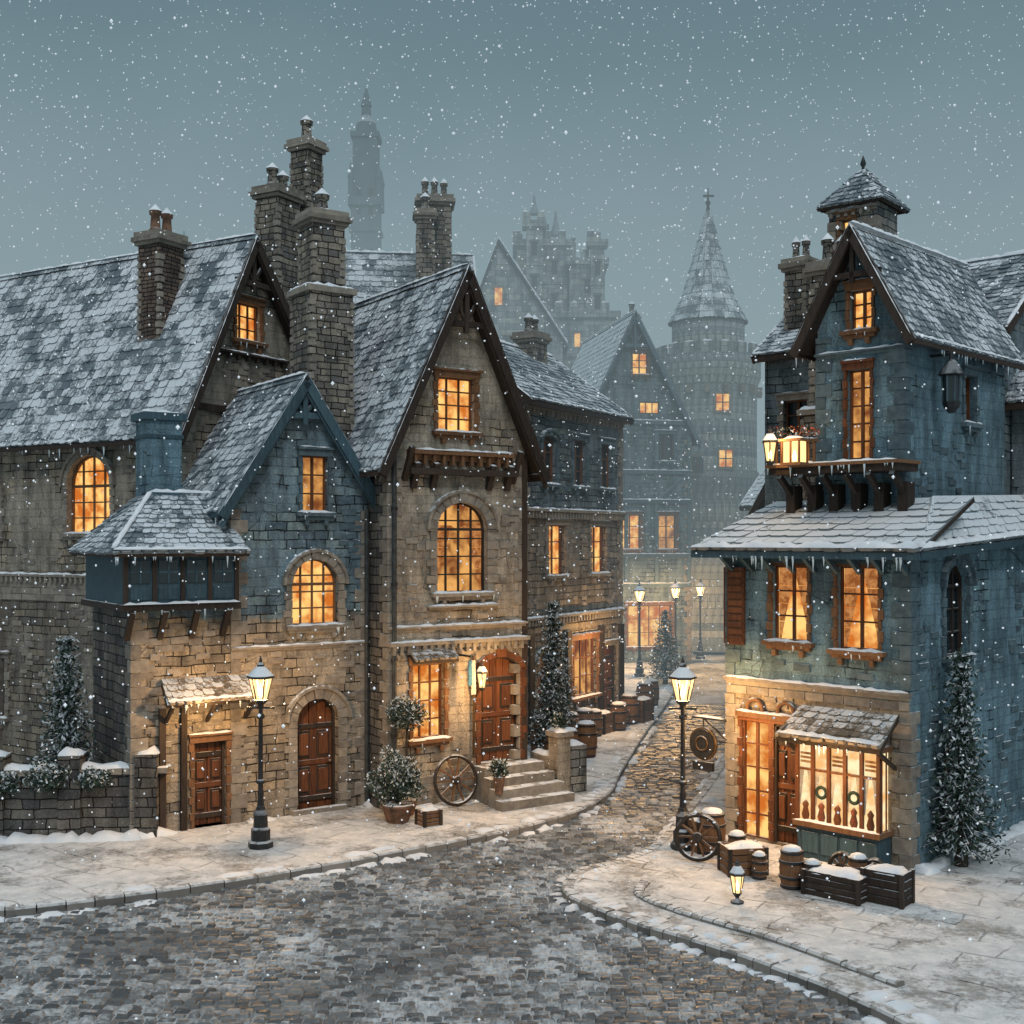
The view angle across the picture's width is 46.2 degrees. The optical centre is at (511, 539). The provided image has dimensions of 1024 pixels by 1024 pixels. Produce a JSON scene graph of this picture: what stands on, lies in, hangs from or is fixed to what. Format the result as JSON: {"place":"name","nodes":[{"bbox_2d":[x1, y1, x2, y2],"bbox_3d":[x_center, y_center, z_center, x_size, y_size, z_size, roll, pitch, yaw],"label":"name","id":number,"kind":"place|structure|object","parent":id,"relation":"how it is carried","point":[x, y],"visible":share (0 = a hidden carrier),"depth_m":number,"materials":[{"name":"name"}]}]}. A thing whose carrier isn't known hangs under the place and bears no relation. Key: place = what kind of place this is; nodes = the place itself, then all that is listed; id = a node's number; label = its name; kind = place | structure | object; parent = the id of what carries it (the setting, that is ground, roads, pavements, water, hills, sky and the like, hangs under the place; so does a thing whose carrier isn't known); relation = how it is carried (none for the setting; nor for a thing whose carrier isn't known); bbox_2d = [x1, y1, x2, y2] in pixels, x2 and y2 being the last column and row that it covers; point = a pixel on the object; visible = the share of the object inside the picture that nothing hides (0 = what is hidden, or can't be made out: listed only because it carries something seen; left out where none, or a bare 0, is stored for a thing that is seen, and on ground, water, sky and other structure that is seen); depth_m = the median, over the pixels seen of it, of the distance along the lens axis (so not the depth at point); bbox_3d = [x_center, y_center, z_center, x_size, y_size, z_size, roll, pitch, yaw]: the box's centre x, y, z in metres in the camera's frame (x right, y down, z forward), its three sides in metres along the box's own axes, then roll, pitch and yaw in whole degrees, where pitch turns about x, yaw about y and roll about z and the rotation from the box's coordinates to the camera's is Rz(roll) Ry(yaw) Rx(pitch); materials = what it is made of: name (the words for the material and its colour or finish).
{"place":"outdoors","nodes":[
{"label":"outdoors","id":0,"kind":"place"},
{"bbox_2d":[0,662,670,907],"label":"pavement","id":1,"kind":"structure","parent":0,"point":[36,873],"depth_m":21.07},
{"bbox_2d":[24,635,106,764],"bbox_3d":[-8.548,3.614,22.984,1.786,3.572,1.690,0,0,0],"label":"pine tree","id":2,"kind":"object","parent":1,"relation":"on","point":[64,729],"visible":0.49,"depth_m":22.90,"materials":[{"name":"green plant"}]},
{"bbox_2d":[0,745,170,843],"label":"garden wall","id":3,"kind":"structure","parent":1,"relation":"on","point":[66,814],"depth_m":21.71,"materials":[{"name":"stone"}]},
{"bbox_2d":[0,770,21,795],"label":"garden bush","id":4,"kind":"object","parent":3,"relation":"on","point":[8,778],"visible":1,"depth_m":21.34,"materials":[{"name":"green plant"}]},
{"bbox_2d":[16,759,71,793],"bbox_3d":[-8.345,4.237,21.518,0.942,0.636,0.998,0,0,0],"label":"garden bush","id":5,"kind":"object","parent":3,"relation":"on","point":[57,780],"visible":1,"depth_m":21.38,"materials":[{"name":"green plant"}]},
{"bbox_2d":[71,765,114,791],"bbox_3d":[-7.516,4.297,21.584,0.729,0.489,0.771,0,0,0],"label":"garden bush","id":6,"kind":"object","parent":3,"relation":"on","point":[100,778],"visible":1,"depth_m":21.49,"materials":[{"name":"green plant"}]},
{"bbox_2d":[0,269,290,764],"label":"walls","id":7,"kind":"structure","parent":1,"relation":"on","point":[45,499],"depth_m":27.74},
{"bbox_2d":[0,303,256,715],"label":"windows","id":8,"kind":"structure","parent":7,"relation":"attached to","point":[90,510],"depth_m":27.27,"materials":[{"name":"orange glass"}]},
{"bbox_2d":[0,233,289,724],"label":"snow cover","id":9,"kind":"object","parent":7,"relation":"attached to","point":[88,532],"visible":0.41,"depth_m":27.33,"materials":[{"name":"white"}]},
{"bbox_2d":[0,239,290,749],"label":"trim","id":10,"kind":"structure","parent":7,"relation":"attached to","point":[53,583],"depth_m":27.22,"materials":[{"name":"brown wood"}]},
{"bbox_2d":[0,233,290,447],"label":"roof","id":11,"kind":"structure","parent":10,"relation":"on","point":[148,377],"depth_m":27.56,"materials":[{"name":"grey tile"}]},
{"bbox_2d":[130,204,191,341],"bbox_3d":[-7.985,-5.601,27.312,0.915,4.001,0.993,0,0,30],"label":"chimney","id":12,"kind":"object","parent":11,"relation":"on","point":[164,267],"visible":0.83,"depth_m":27.04,"materials":[{"name":"brick"}]},
{"bbox_2d":[93,399,367,830],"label":"walls","id":13,"kind":"structure","parent":1,"relation":"on","point":[275,478],"depth_m":23.33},
{"bbox_2d":[67,373,310,708],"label":"roof","id":14,"kind":"structure","parent":13,"relation":"on","point":[186,520],"depth_m":22.82,"materials":[{"name":"grey tile"}]},
{"bbox_2d":[131,409,186,496],"bbox_3d":[-7.023,-1.294,23.855,0.860,2.588,0.880,0,0,-34],"label":"dormer stack","id":15,"kind":"object","parent":14,"relation":"on","point":[153,446],"visible":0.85,"depth_m":23.58,"materials":[{"name":"blue wood"}]},
{"bbox_2d":[81,456,335,624],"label":"windows","id":16,"kind":"structure","parent":13,"relation":"attached to","point":[109,580],"depth_m":22.35,"materials":[{"name":"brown wood"}]},
{"bbox_2d":[111,371,375,838],"bbox_3d":[-5.751,1.038,24.214,5.668,8.745,4.028,0,0,-34],"label":"snow cover","id":17,"kind":"object","parent":13,"relation":"attached to","point":[366,804],"visible":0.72,"depth_m":22.30,"materials":[{"name":"white"}]},
{"bbox_2d":[123,378,374,830],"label":"trim","id":18,"kind":"structure","parent":13,"relation":"attached to","point":[135,635],"depth_m":23.23,"materials":[{"name":"stone"}]},
{"bbox_2d":[194,699,334,825],"bbox_3d":[-4.820,4.253,23.440,3.064,2.295,0.172,0,0,-36],"label":"door","id":19,"kind":"structure","parent":13,"relation":"attached to","point":[316,761],"depth_m":23.96,"materials":[{"name":"brown wood"}]},
{"bbox_2d":[246,656,274,849],"bbox_3d":[-4.420,3.720,21.100,0.520,3.360,0.440,0,0,0],"label":"street lamp","id":20,"kind":"object","parent":1,"relation":"on","point":[260,676],"visible":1,"depth_m":21.02,"materials":[{"name":"metal"}]},
{"bbox_2d":[248,162,306,305],"bbox_3d":[-5.684,-1.851,29.099,0.948,14.503,1.052,0,0,30],"label":"chimney","id":21,"kind":"object","parent":1,"relation":"on","point":[274,198],"visible":0.2,"depth_m":28.80,"materials":[{"name":"brick"}]},
{"bbox_2d":[284,115,329,211],"bbox_3d":[-5.101,-2.574,29.800,0.807,15.948,0.801,0,0,30],"label":"chimney","id":22,"kind":"object","parent":1,"relation":"on","point":[308,151],"visible":0.09,"depth_m":29.59,"materials":[{"name":"brick"}]},
{"bbox_2d":[362,746,426,823],"bbox_3d":[-2.239,4.684,23.039,1.261,1.432,1.293,0,0,0],"label":"potted bush","id":23,"kind":"object","parent":1,"relation":"on","point":[394,811],"visible":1,"depth_m":22.83,"materials":[{"name":"green plant"}]},
{"bbox_2d":[384,693,429,815],"bbox_3d":[-2.060,4.211,23.603,0.914,2.378,0.920,0,0,0],"label":"topiary tree","id":24,"kind":"object","parent":1,"relation":"on","point":[410,710],"visible":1,"depth_m":23.48,"materials":[{"name":"green plant"}]},
{"bbox_2d":[415,805,442,827],"bbox_3d":[-1.581,5.221,22.765,0.410,0.357,0.360,0,0,-34],"label":"wooden crate","id":25,"kind":"object","parent":1,"relation":"on","point":[427,816],"visible":0.99,"depth_m":22.67,"materials":[{"name":"brown wood"}]},
{"bbox_2d":[433,754,477,805],"bbox_3d":[-1.143,4.870,24.351,1.050,1.050,0.180,0,-10,-34],"label":"wagon wheel","id":26,"kind":"object","parent":1,"relation":"on","point":[456,778],"visible":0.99,"depth_m":24.32,"materials":[{"name":"brown wood"}]},
{"bbox_2d":[348,263,574,811],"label":"tall stone townhouse","id":27,"kind":"structure","parent":1,"relation":"on","point":[423,448],"depth_m":24.70,"materials":[{"name":"stone"}]},
{"bbox_2d":[286,188,357,440],"bbox_3d":[-4.023,-3.023,25.395,1.161,8.847,1.139,0,0,-34],"label":"chimney","id":28,"kind":"object","parent":27,"relation":"on","point":[320,293],"visible":0.52,"depth_m":25.08,"materials":[{"name":"stone"}]},
{"bbox_2d":[414,177,455,273],"bbox_3d":[-2.315,-2.719,35.844,1.205,16.237,1.060,0,0,-6],"label":"chimney","id":29,"kind":"object","parent":27,"relation":"on","point":[443,248],"visible":0.18,"depth_m":35.47,"materials":[{"name":"brick"}]},
{"bbox_2d":[412,377,483,738],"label":"windows","id":30,"kind":"structure","parent":27,"relation":"in","point":[460,523],"depth_m":24.86,"materials":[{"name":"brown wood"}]},
{"bbox_2d":[486,758,509,794],"bbox_3d":[-0.282,4.731,24.091,0.486,0.738,0.514,0,0,0],"label":"flower pot","id":31,"kind":"object","parent":27,"relation":"on","point":[497,767],"visible":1,"depth_m":24.00,"materials":[{"name":"ceramic"}]},
{"bbox_2d":[480,657,517,760],"bbox_3d":[-0.326,3.538,25.393,1.090,2.245,0.145,0,0,-34],"label":"door","id":32,"kind":"structure","parent":27,"relation":"in","point":[496,695],"depth_m":25.43,"materials":[{"name":"brown wood"}]},
{"bbox_2d":[480,195,620,369],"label":"castle","id":33,"kind":"structure","parent":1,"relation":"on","point":[576,280],"depth_m":73.50,"materials":[{"name":"stone"}]},
{"bbox_2d":[493,239,601,345],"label":"windows","id":34,"kind":"structure","parent":33,"relation":"in","point":[498,288],"depth_m":74.33,"materials":[{"name":"glass"}]},
{"bbox_2d":[528,600,582,748],"bbox_3d":[1.014,3.448,30.125,1.680,3.903,1.678,0,0,35],"label":"pine tree","id":35,"kind":"object","parent":1,"relation":"on","point":[552,690],"visible":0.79,"depth_m":30.07,"materials":[{"name":"green plant"}]},
{"bbox_2d":[530,727,586,792],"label":"stone gate pillar","id":36,"kind":"structure","parent":1,"relation":"on","point":[564,756],"depth_m":25.45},
{"bbox_2d":[523,402,621,712],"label":"walls","id":37,"kind":"structure","parent":1,"relation":"on","point":[542,591],"depth_m":33.45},
{"bbox_2d":[500,339,630,749],"bbox_3d":[0.837,-0.208,34.061,2.990,11.237,6.200,0,0,31],"label":"snow cover","id":38,"kind":"object","parent":37,"relation":"attached to","point":[550,355],"visible":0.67,"depth_m":33.85,"materials":[{"name":"white"}]},
{"bbox_2d":[501,343,633,419],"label":"roof","id":39,"kind":"structure","parent":37,"relation":"on","point":[529,381],"depth_m":34.15,"materials":[{"name":"grey tile"}]},
{"bbox_2d":[510,313,552,363],"bbox_3d":[0.576,-5.420,35.730,0.907,2.640,1.001,0,0,31],"label":"chimney","id":40,"kind":"object","parent":39,"relation":"on","point":[525,337],"visible":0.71,"depth_m":35.46,"materials":[{"name":"stone"}]},
{"bbox_2d":[543,436,607,696],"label":"windows","id":41,"kind":"structure","parent":37,"relation":"attached to","point":[581,652],"depth_m":34.03,"materials":[{"name":"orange glass"}]},
{"bbox_2d":[537,645,613,714],"bbox_3d":[1.762,4.128,33.680,0.145,2.345,4.890,0,0,31],"label":"door","id":42,"kind":"structure","parent":37,"relation":"attached to","point":[609,673],"depth_m":35.46,"materials":[{"name":"brown wood"}]},
{"bbox_2d":[518,388,634,742],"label":"trim","id":43,"kind":"structure","parent":37,"relation":"attached to","point":[552,412],"depth_m":33.65,"materials":[{"name":"stone"}]},
{"bbox_2d":[576,720,597,757],"bbox_3d":[1.850,4.947,29.900,0.556,0.907,0.570,0,0,-15],"label":"barrel","id":44,"kind":"object","parent":1,"relation":"on","point":[587,732],"visible":0.73,"depth_m":29.68,"materials":[{"name":"brown wood"}]},
{"bbox_2d":[601,710,614,734],"bbox_3d":[2.519,5.079,33.657,0.510,0.643,0.619,0,0,33],"label":"wooden crate","id":45,"kind":"object","parent":1,"relation":"on","point":[608,721],"visible":0.5,"depth_m":33.53,"materials":[{"name":"brown wood"}]},
{"bbox_2d":[609,701,626,730],"bbox_3d":[3.016,4.991,34.081,0.500,0.818,0.512,0,0,25],"label":"barrel","id":46,"kind":"object","parent":1,"relation":"on","point":[620,710],"visible":0.86,"depth_m":33.88,"materials":[{"name":"brown wood"}]},
{"bbox_2d":[621,693,638,724],"bbox_3d":[3.450,4.946,35.267,0.556,0.908,0.570,0,0,-1],"label":"barrel","id":47,"kind":"object","parent":1,"relation":"on","point":[631,700],"visible":0.79,"depth_m":35.04,"materials":[{"name":"brown wood"}]},
{"bbox_2d":[633,581,645,676],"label":"street lamp","id":48,"kind":"object","parent":1,"relation":"on","point":[639,590],"visible":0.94,"depth_m":47.44,"materials":[{"name":"metal"}]},
{"bbox_2d":[638,696,653,722],"bbox_3d":[3.856,5.027,35.746,0.510,0.746,0.653,0,0,33],"label":"wooden crate","id":49,"kind":"object","parent":1,"relation":"on","point":[646,707],"visible":0.71,"depth_m":35.55,"materials":[{"name":"brown wood"}]},
{"bbox_2d":[603,323,690,662],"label":"walls","id":50,"kind":"structure","parent":1,"relation":"on","point":[624,390],"depth_m":53.04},
{"bbox_2d":[571,310,695,444],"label":"roof","id":51,"kind":"structure","parent":50,"relation":"on","point":[608,338],"depth_m":55.40,"materials":[{"name":"grey tile"}]},
{"bbox_2d":[583,310,697,648],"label":"snow cover","id":52,"kind":"object","parent":50,"relation":"attached to","point":[648,498],"visible":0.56,"depth_m":52.99,"materials":[{"name":"white"}]},
{"bbox_2d":[622,353,674,645],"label":"windows","id":53,"kind":"structure","parent":50,"relation":"attached to","point":[650,615],"depth_m":53.23,"materials":[{"name":"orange glass"}]},
{"bbox_2d":[599,313,701,660],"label":"trim","id":54,"kind":"structure","parent":50,"relation":"attached to","point":[634,320],"depth_m":53.01,"materials":[{"name":"brown wood"}]},
{"bbox_2d":[640,609,685,684],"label":"pine tree","id":55,"kind":"object","parent":1,"relation":"on","point":[665,665],"visible":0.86,"depth_m":44.89,"materials":[{"name":"green plant"}]},
{"bbox_2d":[412,192,438,278],"bbox_3d":[-2.528,-6.871,35.019,0.748,6.541,0.755,0,0,-6],"label":"chimney","id":56,"kind":"object","parent":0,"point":[425,256],"visible":0.4,"depth_m":34.77,"materials":[{"name":"brick"}]},
{"bbox_2d":[0,652,873,1023],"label":"cobblestone road","id":57,"kind":"structure","parent":0,"point":[182,950],"depth_m":16.05,"materials":[{"name":"stone"}]},
{"bbox_2d":[0,661,680,921],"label":"kerb","id":58,"kind":"structure","parent":57,"relation":"on","point":[382,855],"depth_m":20.44,"materials":[{"name":"stone"}]},
{"bbox_2d":[695,579,705,658],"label":"street lamp","id":59,"kind":"object","parent":57,"relation":"on","point":[700,592],"visible":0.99,"depth_m":54.43,"materials":[{"name":"metal"}]},
{"bbox_2d":[549,746,941,1023],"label":"kerb","id":60,"kind":"structure","parent":57,"relation":"on","point":[892,1010],"depth_m":16.05,"materials":[{"name":"stone"}]},
{"bbox_2d":[0,0,1023,1020],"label":"falling snow","id":61,"kind":"structure","parent":0,"point":[504,357],"depth_m":20.39,"materials":[{"name":"snow"}]},
{"bbox_2d":[0,0,1023,473],"label":"sky","id":62,"kind":"structure","parent":0,"point":[521,144],"materials":[{"name":"grey"}]},
{"bbox_2d":[574,767,1023,1023],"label":"pavement","id":63,"kind":"structure","parent":0,"point":[947,971],"depth_m":16.98,"materials":[{"name":"snow"}]},
{"bbox_2d":[668,657,697,851],"bbox_3d":[2.990,3.720,21.000,0.520,3.360,0.440,0,0,0],"label":"street lamp","id":64,"kind":"object","parent":63,"relation":"on","point":[683,675],"visible":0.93,"depth_m":20.94,"materials":[{"name":"metal"}]},
{"bbox_2d":[674,813,721,861],"bbox_3d":[3.120,4.990,20.150,0.810,0.810,0.180,0,-9,15],"label":"wagon wheel","id":65,"kind":"object","parent":63,"relation":"on","point":[697,837],"visible":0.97,"depth_m":20.12,"materials":[{"name":"brown wood"}]},
{"bbox_2d":[656,190,762,651],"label":"round tower","id":66,"kind":"structure","parent":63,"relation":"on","point":[709,491],"depth_m":57.81,"materials":[{"name":"stone"}]},
{"bbox_2d":[691,391,733,475],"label":"windows","id":67,"kind":"structure","parent":66,"relation":"in","point":[722,400],"depth_m":57.54,"materials":[{"name":"glass"}]},
{"bbox_2d":[699,807,725,855],"bbox_3d":[3.450,5.008,20.700,0.478,0.783,0.490,0,0,-31],"label":"barrel","id":68,"kind":"object","parent":63,"relation":"on","point":[717,815],"visible":0.61,"depth_m":20.53,"materials":[{"name":"brown wood"}]},
{"bbox_2d":[729,859,745,904],"bbox_3d":[3.350,5.070,17.850,0.260,0.660,0.225,0,0,0],"label":"hand lantern","id":69,"kind":"object","parent":63,"relation":"on","point":[737,873],"visible":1,"depth_m":17.79,"materials":[{"name":"metal"}]},
{"bbox_2d":[717,840,768,877],"bbox_3d":[3.750,5.147,19.500,0.680,0.507,0.510,0,0,-11],"label":"wooden crate","id":70,"kind":"object","parent":63,"relation":"on","point":[729,853],"visible":0.8,"depth_m":19.32,"materials":[{"name":"brown wood"}]},
{"bbox_2d":[751,850,767,879],"bbox_3d":[3.950,5.179,19.150,0.270,0.442,0.263,0,0,-9],"label":"barrel","id":71,"kind":"object","parent":63,"relation":"on","point":[759,861],"visible":1,"depth_m":19.05,"materials":[{"name":"brown wood"}]},
{"bbox_2d":[633,879,904,987],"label":"kerb","id":72,"kind":"structure","parent":63,"relation":"on","point":[640,887],"depth_m":16.18,"materials":[{"name":"stone"}]},
{"bbox_2d":[778,844,804,889],"bbox_3d":[4.350,5.071,18.650,0.400,0.659,0.410,0,0,30],"label":"barrel","id":73,"kind":"object","parent":63,"relation":"on","point":[791,859],"visible":0.91,"depth_m":18.50,"materials":[{"name":"brown wood"}]},
{"bbox_2d":[796,233,841,500],"bbox_3d":[6.763,-0.529,25.122,1.190,11.858,1.193,0,0,45],"label":"stone stack","id":74,"kind":"object","parent":63,"relation":"on","point":[814,271],"visible":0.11,"depth_m":25.04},
{"bbox_2d":[801,862,867,906],"bbox_3d":[4.950,5.167,18.200,0.960,0.465,0.560,0,0,43],"label":"wooden crate","id":75,"kind":"object","parent":63,"relation":"on","point":[847,884],"visible":0.82,"depth_m":18.00,"materials":[{"name":"brown wood"}]},
{"bbox_2d":[846,852,867,869],"bbox_3d":[5.350,5.117,18.550,0.350,0.566,0.341,0,0,-39],"label":"barrel","id":76,"kind":"object","parent":63,"relation":"on","point":[859,861],"visible":0.49,"depth_m":18.44,"materials":[{"name":"brown wood"}]},
{"bbox_2d":[829,201,896,241],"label":"walls","id":77,"kind":"structure","parent":63,"relation":"on","point":[886,213],"depth_m":26.18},
{"bbox_2d":[826,202,883,253],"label":"trim","id":78,"kind":"structure","parent":77,"relation":"attached to","point":[875,221],"depth_m":26.11,"materials":[{"name":"brown wood"}]},
{"bbox_2d":[816,156,910,214],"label":"roof","id":79,"kind":"structure","parent":77,"relation":"on","point":[845,195],"depth_m":26.20,"materials":[{"name":"grey tile"}]},
{"bbox_2d":[727,252,1023,865],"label":"walls","id":80,"kind":"structure","parent":63,"relation":"on","point":[983,472],"depth_m":21.51,"materials":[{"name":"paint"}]},
{"bbox_2d":[772,724,796,843],"bbox_3d":[4.863,4.277,21.132,0.590,2.145,0.145,0,0,45],"label":"door","id":81,"kind":"structure","parent":80,"relation":"attached to","point":[784,810],"depth_m":21.19,"materials":[{"name":"brown wood"}]},
{"bbox_2d":[724,289,969,864],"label":"windows","id":82,"kind":"structure","parent":80,"relation":"attached to","point":[821,777],"depth_m":20.46,"materials":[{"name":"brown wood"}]},
{"bbox_2d":[690,226,1023,752],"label":"roof","id":83,"kind":"structure","parent":80,"relation":"on","point":[949,315],"depth_m":21.29,"materials":[{"name":"grey tile"}]},
{"bbox_2d":[691,227,1023,868],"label":"trim","id":84,"kind":"structure","parent":80,"relation":"attached to","point":[905,463],"depth_m":20.95,"materials":[{"name":"brown wood"}]},
{"bbox_2d":[689,715,726,771],"bbox_3d":[3.617,3.764,22.241,0.829,1.032,0.127,0,0,45],"label":"hanging shop sign","id":85,"kind":"object","parent":84,"relation":"attached to","point":[703,742],"visible":1,"depth_m":22.24,"materials":[{"name":"metal"}]},
{"bbox_2d":[762,424,822,465],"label":"balcony lanterns","id":86,"kind":"object","parent":84,"relation":"on","point":[794,450],"visible":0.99,"depth_m":21.25,"materials":[{"name":"yellow glass"}]},
{"bbox_2d":[691,220,1023,874],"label":"snow cover","id":87,"kind":"object","parent":80,"relation":"attached to","point":[935,865],"visible":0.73,"depth_m":20.56,"materials":[{"name":"white"}]},
{"bbox_2d":[930,351,964,412],"bbox_3d":[7.728,-2.800,21.311,0.582,1.100,0.444,0,0,22],"label":"wall lantern","id":88,"kind":"object","parent":80,"relation":"attached to","point":[951,373],"depth_m":21.17,"materials":[{"name":"metal"}]},
{"bbox_2d":[860,862,914,909],"bbox_3d":[5.600,5.116,17.900,0.660,0.569,0.460,0,0,40],"label":"wooden crate","id":89,"kind":"object","parent":63,"relation":"on","point":[891,885],"visible":0.98,"depth_m":17.74,"materials":[{"name":"brown wood"}]},
{"bbox_2d":[765,313,1023,505],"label":"walls","id":90,"kind":"structure","parent":63,"relation":"on","point":[781,376],"depth_m":27.59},
{"bbox_2d":[786,400,806,436],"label":"windows","id":91,"kind":"structure","parent":90,"relation":"attached to","point":[792,418],"depth_m":27.72,"materials":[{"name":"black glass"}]},
{"bbox_2d":[750,301,1023,449],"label":"trim","id":92,"kind":"structure","parent":90,"relation":"attached to","point":[1009,328],"depth_m":27.48,"materials":[{"name":"wood"}]},
{"bbox_2d":[752,254,1023,356],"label":"roof","id":93,"kind":"structure","parent":90,"relation":"on","point":[1005,272],"depth_m":26.11,"materials":[{"name":"grey tile"}]},
{"bbox_2d":[778,235,818,329],"bbox_3d":[6.808,-5.387,28.257,0.801,3.574,0.795,0,0,42],"label":"chimney","id":94,"kind":"object","parent":93,"relation":"on","point":[796,305],"visible":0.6,"depth_m":28.07,"materials":[{"name":"brick"}]},
{"bbox_2d":[752,249,1023,392],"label":"snow cover","id":95,"kind":"object","parent":93,"relation":"on","point":[1009,254],"visible":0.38,"depth_m":26.96,"materials":[{"name":"white"}]},
{"bbox_2d":[921,647,1017,867],"bbox_3d":[7.533,3.592,19.911,1.652,3.615,1.515,0,0,-42],"label":"pine tree","id":96,"kind":"object","parent":63,"relation":"on","point":[962,811],"visible":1,"depth_m":19.78,"materials":[{"name":"green plant"}]},
{"bbox_2d":[1012,410,1023,494],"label":"walls","id":97,"kind":"structure","parent":63,"relation":"on","point":[1018,452],"depth_m":24.40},
{"bbox_2d":[1005,350,1023,404],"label":"roof","id":98,"kind":"structure","parent":97,"relation":"on","point":[1014,392],"depth_m":24.35,"materials":[{"name":"grey tile"}]},
{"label":"walls","id":99,"kind":"object","parent":63,"relation":"on","visible":0},
{"bbox_2d":[739,468,764,506],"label":"roof","id":100,"kind":"structure","parent":99,"relation":"on","point":[757,486],"depth_m":42.00,"materials":[{"name":"grey tile"}]},
{"label":"ground","id":101,"kind":"structure","parent":0,"visible":0},
{"bbox_2d":[347,88,384,250],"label":"distant clock tower","id":102,"kind":"structure","parent":101,"relation":"on","point":[367,177],"depth_m":138.60,"materials":[{"name":"grey stone"}]},
{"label":"walls","id":103,"kind":"object","parent":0,"visible":0},
{"bbox_2d":[345,253,474,302],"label":"roof","id":104,"kind":"structure","parent":103,"relation":"attached to","point":[362,278],"depth_m":36.21,"materials":[{"name":"grey tile"}]},
{"bbox_2d":[346,249,476,277],"bbox_3d":[-4.362,-7.058,35.213,6.800,3.737,3.452,0,0,-6],"label":"snow cover","id":105,"kind":"object","parent":104,"relation":"on","point":[398,252],"visible":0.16,"depth_m":36.87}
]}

